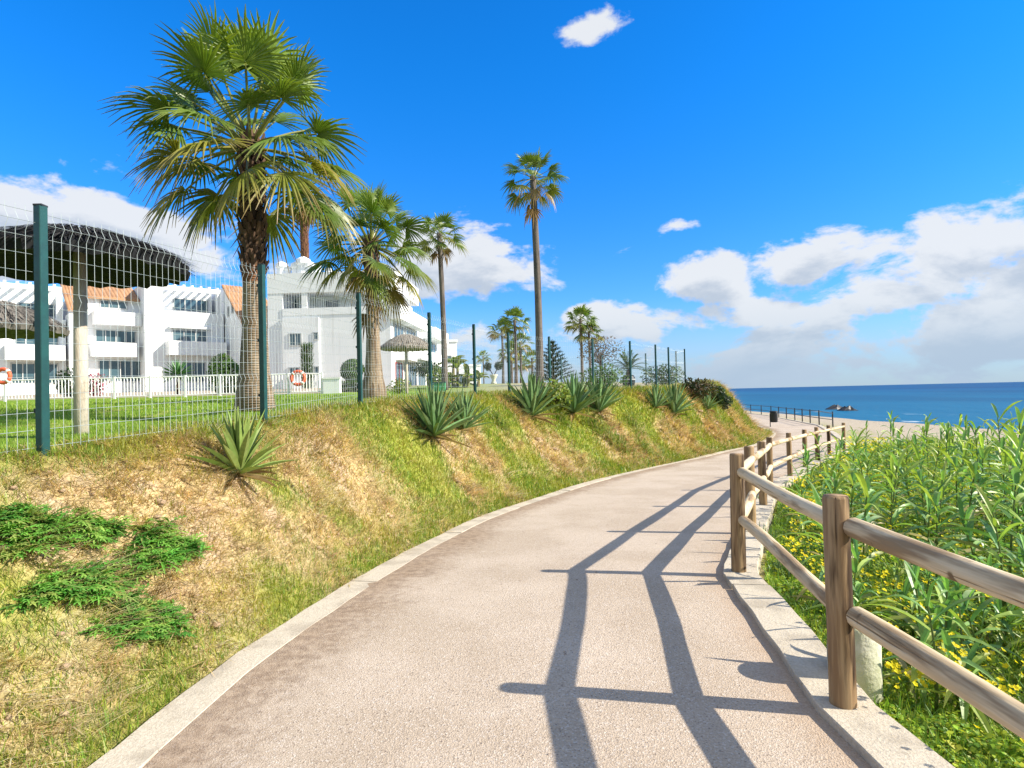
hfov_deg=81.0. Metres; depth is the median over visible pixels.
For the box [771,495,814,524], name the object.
giant reed
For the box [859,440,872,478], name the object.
giant reed
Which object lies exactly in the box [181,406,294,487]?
agave
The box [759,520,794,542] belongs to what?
grass tuft
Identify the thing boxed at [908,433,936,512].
giant reed
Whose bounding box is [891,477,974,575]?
giant reed
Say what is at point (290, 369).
window
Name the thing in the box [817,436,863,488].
giant reed
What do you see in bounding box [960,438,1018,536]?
giant reed
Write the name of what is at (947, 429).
giant reed
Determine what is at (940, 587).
giant reed
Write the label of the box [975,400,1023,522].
giant reed
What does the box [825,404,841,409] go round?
rock
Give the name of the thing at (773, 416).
litter bin
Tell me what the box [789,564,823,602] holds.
giant reed
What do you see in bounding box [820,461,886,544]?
giant reed
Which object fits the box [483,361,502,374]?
shrub
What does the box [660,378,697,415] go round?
agave
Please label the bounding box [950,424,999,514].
giant reed
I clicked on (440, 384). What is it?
litter bin
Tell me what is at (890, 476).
giant reed
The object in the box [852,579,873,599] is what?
giant reed
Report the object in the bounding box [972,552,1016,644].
giant reed
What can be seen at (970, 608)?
giant reed
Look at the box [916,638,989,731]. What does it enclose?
giant reed
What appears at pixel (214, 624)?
clods
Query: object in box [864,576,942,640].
giant reed
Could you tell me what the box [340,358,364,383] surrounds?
topiary bush
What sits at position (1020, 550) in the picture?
giant reed
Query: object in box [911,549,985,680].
giant reed
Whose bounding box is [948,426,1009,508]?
giant reed
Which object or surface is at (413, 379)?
window
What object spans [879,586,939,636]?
giant reed
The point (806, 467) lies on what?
giant reed
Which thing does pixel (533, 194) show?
fan palm
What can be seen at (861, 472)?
giant reed
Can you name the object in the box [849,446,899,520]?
giant reed
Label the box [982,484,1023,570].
giant reed
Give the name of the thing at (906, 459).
giant reed
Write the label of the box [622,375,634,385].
plant pot
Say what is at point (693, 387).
shrub
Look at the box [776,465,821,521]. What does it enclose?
giant reed
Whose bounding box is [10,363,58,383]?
window
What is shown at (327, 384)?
utility cabinet
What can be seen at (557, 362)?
norfolk pine
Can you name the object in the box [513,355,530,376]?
fan palm
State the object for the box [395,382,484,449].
agave
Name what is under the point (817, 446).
giant reed
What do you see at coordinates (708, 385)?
shrub
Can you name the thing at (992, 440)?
giant reed
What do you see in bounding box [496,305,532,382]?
fan palm
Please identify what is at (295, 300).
window
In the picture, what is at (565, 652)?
loose grit
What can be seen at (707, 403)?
agave
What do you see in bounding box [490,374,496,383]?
urn
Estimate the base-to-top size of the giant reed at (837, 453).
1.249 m
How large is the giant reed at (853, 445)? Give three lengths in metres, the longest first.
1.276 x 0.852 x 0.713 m
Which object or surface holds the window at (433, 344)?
in the apartment building
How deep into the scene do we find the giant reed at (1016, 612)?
3.71 m
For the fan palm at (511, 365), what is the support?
on the ground at (874, 428)
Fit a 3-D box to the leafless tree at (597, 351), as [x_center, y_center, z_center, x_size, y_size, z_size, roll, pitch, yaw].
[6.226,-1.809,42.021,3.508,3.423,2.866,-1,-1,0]
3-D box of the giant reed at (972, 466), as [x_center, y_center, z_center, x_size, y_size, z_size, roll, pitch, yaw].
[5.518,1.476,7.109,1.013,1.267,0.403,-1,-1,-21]
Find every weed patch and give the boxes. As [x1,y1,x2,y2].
[0,502,71,562]
[0,553,150,616]
[24,506,135,556]
[77,595,198,654]
[111,515,214,583]
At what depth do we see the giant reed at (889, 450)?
11.78 m
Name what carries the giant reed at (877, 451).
on the ground at (874, 428)
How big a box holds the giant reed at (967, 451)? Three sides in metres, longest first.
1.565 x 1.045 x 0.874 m
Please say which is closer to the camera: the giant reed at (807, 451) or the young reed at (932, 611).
the young reed at (932, 611)
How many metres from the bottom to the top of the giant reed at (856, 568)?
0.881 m
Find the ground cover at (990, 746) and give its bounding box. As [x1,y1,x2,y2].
[764,435,1023,767]
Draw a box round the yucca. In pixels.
[158,359,195,394]
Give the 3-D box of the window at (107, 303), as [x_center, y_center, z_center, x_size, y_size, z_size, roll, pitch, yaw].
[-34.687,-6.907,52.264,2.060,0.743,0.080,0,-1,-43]
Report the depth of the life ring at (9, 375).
28.75 m
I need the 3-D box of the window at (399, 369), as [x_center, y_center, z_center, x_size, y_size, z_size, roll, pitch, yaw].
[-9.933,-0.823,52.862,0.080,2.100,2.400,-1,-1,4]
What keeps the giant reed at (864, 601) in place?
on the ground at (874, 428)
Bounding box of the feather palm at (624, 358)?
[611,349,652,376]
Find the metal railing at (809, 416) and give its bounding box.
[740,404,833,426]
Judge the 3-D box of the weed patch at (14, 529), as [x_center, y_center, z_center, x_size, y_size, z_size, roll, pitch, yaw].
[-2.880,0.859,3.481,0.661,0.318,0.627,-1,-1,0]
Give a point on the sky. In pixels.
(772, 193)
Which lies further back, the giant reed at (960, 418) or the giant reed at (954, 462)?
the giant reed at (960, 418)
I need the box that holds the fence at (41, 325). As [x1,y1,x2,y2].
[0,200,685,455]
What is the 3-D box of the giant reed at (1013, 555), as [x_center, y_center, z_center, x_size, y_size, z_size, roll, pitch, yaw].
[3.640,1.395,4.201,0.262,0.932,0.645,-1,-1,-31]
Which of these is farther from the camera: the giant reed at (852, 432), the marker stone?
the giant reed at (852, 432)
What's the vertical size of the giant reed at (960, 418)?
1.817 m
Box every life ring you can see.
[0,367,11,384]
[290,370,305,385]
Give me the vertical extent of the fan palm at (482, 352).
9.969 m
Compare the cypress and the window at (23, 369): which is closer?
the cypress
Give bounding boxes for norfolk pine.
[531,339,577,383]
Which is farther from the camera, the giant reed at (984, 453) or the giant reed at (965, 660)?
the giant reed at (984, 453)
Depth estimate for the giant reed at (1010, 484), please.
6.83 m
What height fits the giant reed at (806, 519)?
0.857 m
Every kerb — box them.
[87,426,775,767]
[723,413,954,767]
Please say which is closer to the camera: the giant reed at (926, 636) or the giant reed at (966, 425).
the giant reed at (926, 636)
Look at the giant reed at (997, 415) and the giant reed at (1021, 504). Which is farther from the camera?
the giant reed at (997, 415)
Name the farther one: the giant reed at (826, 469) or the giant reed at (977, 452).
the giant reed at (826, 469)
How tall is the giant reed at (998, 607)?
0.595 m
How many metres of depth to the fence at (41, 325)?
5.51 m
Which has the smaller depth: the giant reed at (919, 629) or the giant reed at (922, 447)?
the giant reed at (919, 629)
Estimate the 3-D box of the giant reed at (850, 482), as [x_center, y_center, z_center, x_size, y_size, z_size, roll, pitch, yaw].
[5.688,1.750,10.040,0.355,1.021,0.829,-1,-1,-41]
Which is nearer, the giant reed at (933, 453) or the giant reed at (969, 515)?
the giant reed at (969, 515)
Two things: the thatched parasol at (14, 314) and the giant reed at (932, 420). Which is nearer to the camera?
the thatched parasol at (14, 314)
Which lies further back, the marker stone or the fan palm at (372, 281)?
the fan palm at (372, 281)
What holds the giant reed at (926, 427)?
on the ground at (874, 428)
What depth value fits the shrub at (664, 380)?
29.24 m
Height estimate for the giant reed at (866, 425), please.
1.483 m
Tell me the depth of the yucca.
35.90 m
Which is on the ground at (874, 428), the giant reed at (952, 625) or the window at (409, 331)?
the giant reed at (952, 625)
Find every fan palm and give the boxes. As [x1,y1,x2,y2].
[98,0,374,412]
[276,176,328,258]
[297,181,438,398]
[416,211,468,389]
[476,350,491,383]
[486,317,513,382]
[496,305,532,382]
[497,342,524,382]
[501,147,569,387]
[506,332,534,382]
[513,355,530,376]
[522,349,535,370]
[563,304,599,380]
[574,319,604,379]
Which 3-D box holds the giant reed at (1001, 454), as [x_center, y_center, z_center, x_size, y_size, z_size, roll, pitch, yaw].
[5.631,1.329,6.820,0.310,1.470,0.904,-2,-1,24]
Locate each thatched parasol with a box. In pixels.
[0,223,200,434]
[0,300,71,339]
[380,334,427,392]
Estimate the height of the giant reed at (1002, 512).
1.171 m
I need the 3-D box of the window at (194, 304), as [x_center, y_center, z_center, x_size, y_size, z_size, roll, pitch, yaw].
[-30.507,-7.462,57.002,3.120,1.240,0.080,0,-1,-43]
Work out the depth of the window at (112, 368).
52.44 m
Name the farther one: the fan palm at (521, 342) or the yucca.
the fan palm at (521, 342)
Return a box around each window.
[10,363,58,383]
[14,337,58,345]
[18,302,55,317]
[96,329,135,342]
[98,360,139,381]
[100,299,127,309]
[172,297,208,312]
[172,329,206,341]
[182,362,205,381]
[288,367,300,375]
[290,333,301,345]
[294,299,297,307]
[313,332,318,339]
[313,366,319,372]
[325,300,338,306]
[393,322,403,336]
[395,362,402,385]
[405,328,414,335]
[408,363,416,384]
[418,371,425,384]
[427,340,435,352]
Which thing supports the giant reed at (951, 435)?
on the ground at (874, 428)
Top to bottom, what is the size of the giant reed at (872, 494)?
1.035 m
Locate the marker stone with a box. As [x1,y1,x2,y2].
[827,628,882,705]
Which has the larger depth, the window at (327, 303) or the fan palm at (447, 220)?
the window at (327, 303)
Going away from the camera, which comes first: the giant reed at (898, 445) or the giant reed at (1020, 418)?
the giant reed at (1020, 418)
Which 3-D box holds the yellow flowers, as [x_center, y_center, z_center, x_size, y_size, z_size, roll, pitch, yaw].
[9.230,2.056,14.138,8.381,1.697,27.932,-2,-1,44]
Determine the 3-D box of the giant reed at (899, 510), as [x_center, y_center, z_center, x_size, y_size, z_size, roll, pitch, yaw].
[3.998,1.361,6.349,0.951,1.449,0.784,-1,-1,-13]
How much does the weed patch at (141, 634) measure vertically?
0.258 m
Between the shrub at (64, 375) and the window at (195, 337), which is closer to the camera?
the shrub at (64, 375)
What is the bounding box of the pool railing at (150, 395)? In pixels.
[0,372,322,401]
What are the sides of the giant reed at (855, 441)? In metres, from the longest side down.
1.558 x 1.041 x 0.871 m
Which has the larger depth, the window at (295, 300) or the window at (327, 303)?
the window at (295, 300)
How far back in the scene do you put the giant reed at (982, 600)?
4.03 m
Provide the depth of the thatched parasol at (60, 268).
6.56 m
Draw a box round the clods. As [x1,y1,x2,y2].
[0,396,747,766]
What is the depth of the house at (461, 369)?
96.43 m
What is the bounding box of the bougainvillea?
[88,373,109,396]
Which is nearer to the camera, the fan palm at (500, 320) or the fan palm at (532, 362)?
the fan palm at (500, 320)
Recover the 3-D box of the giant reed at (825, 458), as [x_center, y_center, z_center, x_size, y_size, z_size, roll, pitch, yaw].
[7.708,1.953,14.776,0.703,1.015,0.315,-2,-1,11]
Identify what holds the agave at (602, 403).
on the ground at (874, 428)
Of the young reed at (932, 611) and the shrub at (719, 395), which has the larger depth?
the shrub at (719, 395)
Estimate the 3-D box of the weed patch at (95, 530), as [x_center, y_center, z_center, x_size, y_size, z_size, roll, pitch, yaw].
[-2.757,0.919,3.749,0.554,0.293,0.779,-2,-1,42]
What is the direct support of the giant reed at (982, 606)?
on the ground at (874, 428)
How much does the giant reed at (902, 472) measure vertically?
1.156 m
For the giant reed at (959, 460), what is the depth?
10.44 m
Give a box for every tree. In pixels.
[410,360,441,385]
[577,335,624,376]
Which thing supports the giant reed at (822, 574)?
on the ground at (874, 428)
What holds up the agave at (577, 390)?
on the ground at (874, 428)
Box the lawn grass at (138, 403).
[0,390,495,451]
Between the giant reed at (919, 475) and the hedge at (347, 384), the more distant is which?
the hedge at (347, 384)
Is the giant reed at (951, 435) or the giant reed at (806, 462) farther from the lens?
the giant reed at (806, 462)
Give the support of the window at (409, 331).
in the apartment building
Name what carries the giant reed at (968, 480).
on the ground at (874, 428)
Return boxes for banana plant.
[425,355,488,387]
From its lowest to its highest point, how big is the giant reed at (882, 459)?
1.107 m
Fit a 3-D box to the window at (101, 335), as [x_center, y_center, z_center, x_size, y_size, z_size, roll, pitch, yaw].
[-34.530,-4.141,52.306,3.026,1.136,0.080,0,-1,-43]
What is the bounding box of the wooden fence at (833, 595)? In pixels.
[729,423,1023,739]
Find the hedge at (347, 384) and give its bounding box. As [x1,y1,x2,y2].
[341,380,357,391]
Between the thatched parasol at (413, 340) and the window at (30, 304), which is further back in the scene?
the window at (30, 304)
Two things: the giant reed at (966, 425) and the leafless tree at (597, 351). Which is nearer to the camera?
the giant reed at (966, 425)
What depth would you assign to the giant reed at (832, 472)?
8.57 m
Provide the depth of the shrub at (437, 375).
33.87 m
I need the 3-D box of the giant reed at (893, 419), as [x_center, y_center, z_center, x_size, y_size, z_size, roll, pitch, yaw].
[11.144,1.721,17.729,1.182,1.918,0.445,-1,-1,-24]
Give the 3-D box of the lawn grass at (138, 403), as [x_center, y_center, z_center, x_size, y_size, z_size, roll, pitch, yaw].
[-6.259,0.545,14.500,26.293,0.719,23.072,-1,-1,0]
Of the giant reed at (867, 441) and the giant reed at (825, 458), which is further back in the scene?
the giant reed at (867, 441)
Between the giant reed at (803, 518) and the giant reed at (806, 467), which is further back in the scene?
the giant reed at (806, 467)
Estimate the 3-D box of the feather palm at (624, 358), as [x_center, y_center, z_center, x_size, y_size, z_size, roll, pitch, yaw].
[5.477,-0.935,28.070,2.296,1.331,2.195,-1,-1,0]
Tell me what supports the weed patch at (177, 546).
on the ground at (874, 428)
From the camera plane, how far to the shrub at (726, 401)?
27.88 m
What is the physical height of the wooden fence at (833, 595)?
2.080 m
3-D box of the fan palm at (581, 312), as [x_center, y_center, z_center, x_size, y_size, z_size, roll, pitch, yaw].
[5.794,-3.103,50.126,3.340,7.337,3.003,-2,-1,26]
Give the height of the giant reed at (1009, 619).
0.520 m
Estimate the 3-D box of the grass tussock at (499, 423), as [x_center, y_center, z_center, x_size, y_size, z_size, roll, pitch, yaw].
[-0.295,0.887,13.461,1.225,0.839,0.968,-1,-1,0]
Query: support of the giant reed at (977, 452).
on the ground at (874, 428)
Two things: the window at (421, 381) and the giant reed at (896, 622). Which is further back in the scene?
the window at (421, 381)
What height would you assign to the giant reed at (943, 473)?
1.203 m
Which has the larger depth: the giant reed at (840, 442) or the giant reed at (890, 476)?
the giant reed at (840, 442)
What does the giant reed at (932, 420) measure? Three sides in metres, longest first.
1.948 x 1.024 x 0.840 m
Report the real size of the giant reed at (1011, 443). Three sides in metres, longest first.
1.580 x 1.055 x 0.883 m
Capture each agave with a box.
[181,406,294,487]
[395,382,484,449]
[442,386,492,429]
[504,370,561,426]
[543,370,606,424]
[582,372,627,415]
[640,381,676,408]
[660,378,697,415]
[697,391,722,413]
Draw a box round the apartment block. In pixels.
[0,280,267,394]
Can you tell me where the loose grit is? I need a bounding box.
[148,502,847,766]
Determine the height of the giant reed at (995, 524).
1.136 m
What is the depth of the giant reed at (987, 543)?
5.67 m
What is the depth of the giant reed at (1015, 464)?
5.62 m
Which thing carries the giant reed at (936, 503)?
on the ground at (874, 428)
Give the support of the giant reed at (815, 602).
on the ground at (874, 428)
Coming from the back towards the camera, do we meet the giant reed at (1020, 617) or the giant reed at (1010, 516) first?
the giant reed at (1010, 516)
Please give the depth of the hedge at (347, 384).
33.20 m
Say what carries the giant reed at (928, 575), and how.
on the ground at (874, 428)
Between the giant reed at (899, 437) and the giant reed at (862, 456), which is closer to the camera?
the giant reed at (862, 456)
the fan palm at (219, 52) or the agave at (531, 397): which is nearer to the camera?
the fan palm at (219, 52)
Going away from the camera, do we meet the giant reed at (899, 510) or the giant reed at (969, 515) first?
the giant reed at (969, 515)
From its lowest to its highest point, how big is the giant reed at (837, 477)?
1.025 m
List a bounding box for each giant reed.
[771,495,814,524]
[774,485,864,600]
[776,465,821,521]
[785,479,859,566]
[787,515,808,543]
[788,442,821,485]
[789,470,862,547]
[789,483,820,513]
[789,487,820,539]
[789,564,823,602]
[792,465,827,500]
[795,443,823,482]
[795,445,813,484]
[796,462,852,508]
[798,573,887,614]
[799,432,844,480]
[801,469,853,518]
[804,586,916,630]
[812,578,899,627]
[816,443,846,490]
[816,448,837,471]
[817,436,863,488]
[819,463,830,501]
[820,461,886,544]
[824,583,893,622]
[826,438,850,466]
[826,440,896,513]
[831,458,883,497]
[837,431,850,457]
[841,427,877,487]
[841,447,876,491]
[842,432,869,460]
[843,426,857,459]
[848,465,894,516]
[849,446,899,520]
[851,472,887,578]
[851,539,873,608]
[852,465,880,511]
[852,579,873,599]
[854,446,940,569]
[855,420,873,451]
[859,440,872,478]
[860,431,891,480]
[860,560,1006,711]
[861,431,877,454]
[861,459,934,531]
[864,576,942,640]
[868,451,911,491]
[869,438,906,486]
[871,456,926,530]
[875,421,900,472]
[876,410,906,459]
[876,428,934,507]
[876,441,925,486]
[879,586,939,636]
[882,622,935,708]
[887,457,923,508]
[887,501,935,534]
[888,431,904,494]
[888,548,982,631]
[888,555,905,593]
[890,429,902,456]
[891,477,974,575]
[893,426,910,453]
[894,541,952,646]
[894,586,970,645]
[895,484,986,591]
[898,537,988,657]
[900,412,937,453]
[901,465,957,540]
[903,462,972,545]
[904,416,941,478]
[905,604,953,646]
[906,427,938,451]
[907,423,959,500]
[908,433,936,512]
[908,547,986,636]
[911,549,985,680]
[912,426,933,449]
[912,580,1023,682]
[914,580,928,638]
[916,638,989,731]
[919,436,925,457]
[922,422,970,512]
[928,465,1023,573]
[931,630,995,745]
[932,449,991,524]
[936,494,992,593]
[938,421,1008,540]
[938,422,969,500]
[939,601,961,696]
[940,430,988,469]
[943,429,978,522]
[943,457,995,529]
[944,415,977,459]
[944,431,981,497]
[946,421,962,489]
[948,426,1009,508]
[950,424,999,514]
[951,483,1023,610]
[952,413,962,453]
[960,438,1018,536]
[961,469,971,490]
[962,530,1014,569]
[963,591,1013,657]
[964,431,1002,526]
[968,604,1023,661]
[970,598,1023,649]
[972,500,1023,600]
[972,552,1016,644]
[974,474,1023,561]
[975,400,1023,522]
[975,483,1023,590]
[979,425,998,461]
[980,446,1023,562]
[981,406,1023,527]
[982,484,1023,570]
[984,428,1023,543]
[984,533,1023,576]
[985,610,1023,668]
[987,436,1019,542]
[988,437,1018,505]
[989,444,1023,541]
[993,421,1015,478]
[994,447,1023,538]
[1000,613,1023,676]
[1015,546,1023,577]
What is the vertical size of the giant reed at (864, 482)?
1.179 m
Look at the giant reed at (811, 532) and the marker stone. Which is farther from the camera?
the giant reed at (811, 532)
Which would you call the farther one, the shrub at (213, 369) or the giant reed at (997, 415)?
the shrub at (213, 369)
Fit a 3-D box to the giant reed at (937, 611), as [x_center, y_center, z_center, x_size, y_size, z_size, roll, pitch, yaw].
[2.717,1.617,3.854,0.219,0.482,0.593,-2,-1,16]
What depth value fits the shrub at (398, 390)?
26.88 m
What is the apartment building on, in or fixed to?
on the ground at (874, 428)
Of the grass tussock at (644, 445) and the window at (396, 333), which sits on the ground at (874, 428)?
the grass tussock at (644, 445)
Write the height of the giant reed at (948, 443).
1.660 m
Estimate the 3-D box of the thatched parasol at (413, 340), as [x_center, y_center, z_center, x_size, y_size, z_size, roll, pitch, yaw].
[-4.505,-0.740,25.520,2.441,2.774,2.415,-1,-1,0]
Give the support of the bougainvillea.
on the ground at (874, 428)
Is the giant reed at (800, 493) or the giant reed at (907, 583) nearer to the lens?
the giant reed at (907, 583)
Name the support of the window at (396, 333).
in the apartment building
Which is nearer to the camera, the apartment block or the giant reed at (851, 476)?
the giant reed at (851, 476)
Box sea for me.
[728,382,1023,431]
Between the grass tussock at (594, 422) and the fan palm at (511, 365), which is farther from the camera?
the fan palm at (511, 365)
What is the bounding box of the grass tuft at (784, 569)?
[761,543,820,574]
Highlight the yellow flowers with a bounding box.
[781,436,1023,742]
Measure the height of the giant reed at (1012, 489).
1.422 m
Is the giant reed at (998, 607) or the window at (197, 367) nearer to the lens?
the giant reed at (998, 607)
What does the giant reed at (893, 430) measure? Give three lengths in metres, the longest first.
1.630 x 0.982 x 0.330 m
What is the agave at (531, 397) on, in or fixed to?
on the ground at (874, 428)
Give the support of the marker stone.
on the ground at (874, 428)
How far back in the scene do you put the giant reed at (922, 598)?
4.08 m
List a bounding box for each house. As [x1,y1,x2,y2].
[438,339,457,380]
[459,364,480,383]
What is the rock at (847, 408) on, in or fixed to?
in the sea
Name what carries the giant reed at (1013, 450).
on the ground at (874, 428)
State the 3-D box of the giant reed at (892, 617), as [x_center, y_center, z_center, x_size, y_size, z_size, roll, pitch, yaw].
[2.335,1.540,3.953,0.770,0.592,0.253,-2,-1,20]
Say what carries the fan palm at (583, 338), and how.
on the ground at (874, 428)
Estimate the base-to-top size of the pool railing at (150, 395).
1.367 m
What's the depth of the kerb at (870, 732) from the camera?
3.25 m
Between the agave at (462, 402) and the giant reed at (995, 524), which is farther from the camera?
the agave at (462, 402)
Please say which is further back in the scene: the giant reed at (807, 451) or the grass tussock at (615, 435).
the grass tussock at (615, 435)
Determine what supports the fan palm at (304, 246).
on the ground at (874, 428)
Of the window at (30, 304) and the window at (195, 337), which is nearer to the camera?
the window at (30, 304)
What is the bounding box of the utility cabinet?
[322,377,341,393]
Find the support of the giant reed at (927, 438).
on the ground at (874, 428)
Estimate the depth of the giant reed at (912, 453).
11.04 m
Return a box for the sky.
[0,0,1023,388]
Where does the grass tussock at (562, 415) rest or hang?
on the ground at (874, 428)
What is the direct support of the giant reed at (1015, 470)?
on the ground at (874, 428)
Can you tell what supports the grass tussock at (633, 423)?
on the ground at (874, 428)
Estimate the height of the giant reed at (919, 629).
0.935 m
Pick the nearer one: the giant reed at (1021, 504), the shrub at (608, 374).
the giant reed at (1021, 504)
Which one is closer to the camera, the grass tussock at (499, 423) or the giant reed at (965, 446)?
the giant reed at (965, 446)
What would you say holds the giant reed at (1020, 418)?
on the ground at (874, 428)
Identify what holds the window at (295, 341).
in the apartment building
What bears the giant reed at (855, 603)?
on the ground at (874, 428)
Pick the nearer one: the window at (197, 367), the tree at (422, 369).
the tree at (422, 369)
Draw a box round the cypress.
[299,342,314,388]
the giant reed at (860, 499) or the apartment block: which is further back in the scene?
the apartment block
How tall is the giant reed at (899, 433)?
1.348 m
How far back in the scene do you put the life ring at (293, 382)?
30.54 m
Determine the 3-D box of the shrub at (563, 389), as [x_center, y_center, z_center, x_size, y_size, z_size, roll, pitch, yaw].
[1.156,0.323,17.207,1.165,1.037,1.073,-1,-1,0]
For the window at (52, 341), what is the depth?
47.47 m
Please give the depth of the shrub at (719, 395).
27.41 m
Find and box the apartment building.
[267,256,447,388]
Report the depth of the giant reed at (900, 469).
7.83 m
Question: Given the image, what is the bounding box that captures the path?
[142,413,872,767]
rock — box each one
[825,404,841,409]
[837,405,857,410]
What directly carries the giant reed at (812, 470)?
on the ground at (874, 428)
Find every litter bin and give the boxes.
[433,382,445,391]
[770,411,777,426]
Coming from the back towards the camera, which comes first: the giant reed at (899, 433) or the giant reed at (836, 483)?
the giant reed at (899, 433)
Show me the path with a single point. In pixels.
(412, 657)
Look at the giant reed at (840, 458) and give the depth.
16.36 m
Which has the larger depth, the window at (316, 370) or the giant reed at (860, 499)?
the window at (316, 370)
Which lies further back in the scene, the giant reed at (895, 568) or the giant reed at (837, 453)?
the giant reed at (837, 453)
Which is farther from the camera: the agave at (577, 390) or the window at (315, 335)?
the window at (315, 335)
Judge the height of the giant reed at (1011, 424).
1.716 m
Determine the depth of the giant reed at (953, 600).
3.94 m
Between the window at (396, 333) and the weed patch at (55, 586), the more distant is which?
the window at (396, 333)
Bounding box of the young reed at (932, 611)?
[905,591,977,639]
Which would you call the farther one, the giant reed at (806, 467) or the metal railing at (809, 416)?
the metal railing at (809, 416)
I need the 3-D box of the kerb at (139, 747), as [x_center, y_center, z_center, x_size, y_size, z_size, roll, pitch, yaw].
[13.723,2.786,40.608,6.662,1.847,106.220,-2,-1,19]
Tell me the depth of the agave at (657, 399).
21.40 m
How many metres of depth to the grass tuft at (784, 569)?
5.59 m
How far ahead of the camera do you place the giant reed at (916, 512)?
7.65 m
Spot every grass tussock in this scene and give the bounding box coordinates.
[483,405,520,441]
[544,403,582,427]
[576,408,610,436]
[597,422,647,457]
[619,403,648,436]
[630,433,662,457]
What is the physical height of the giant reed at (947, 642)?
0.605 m
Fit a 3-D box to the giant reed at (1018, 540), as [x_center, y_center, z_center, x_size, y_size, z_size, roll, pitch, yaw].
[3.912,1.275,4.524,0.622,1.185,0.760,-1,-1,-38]
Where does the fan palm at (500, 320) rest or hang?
on the ground at (874, 428)
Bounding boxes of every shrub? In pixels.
[53,367,93,396]
[206,353,238,392]
[386,378,411,393]
[424,366,451,388]
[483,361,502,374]
[539,377,572,410]
[579,362,628,387]
[639,364,684,385]
[681,377,708,399]
[695,378,718,399]
[708,384,726,402]
[716,393,733,409]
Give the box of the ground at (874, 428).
[0,382,1023,767]
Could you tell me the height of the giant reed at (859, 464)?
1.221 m
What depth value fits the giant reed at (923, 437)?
18.77 m
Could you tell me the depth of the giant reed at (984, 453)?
7.42 m

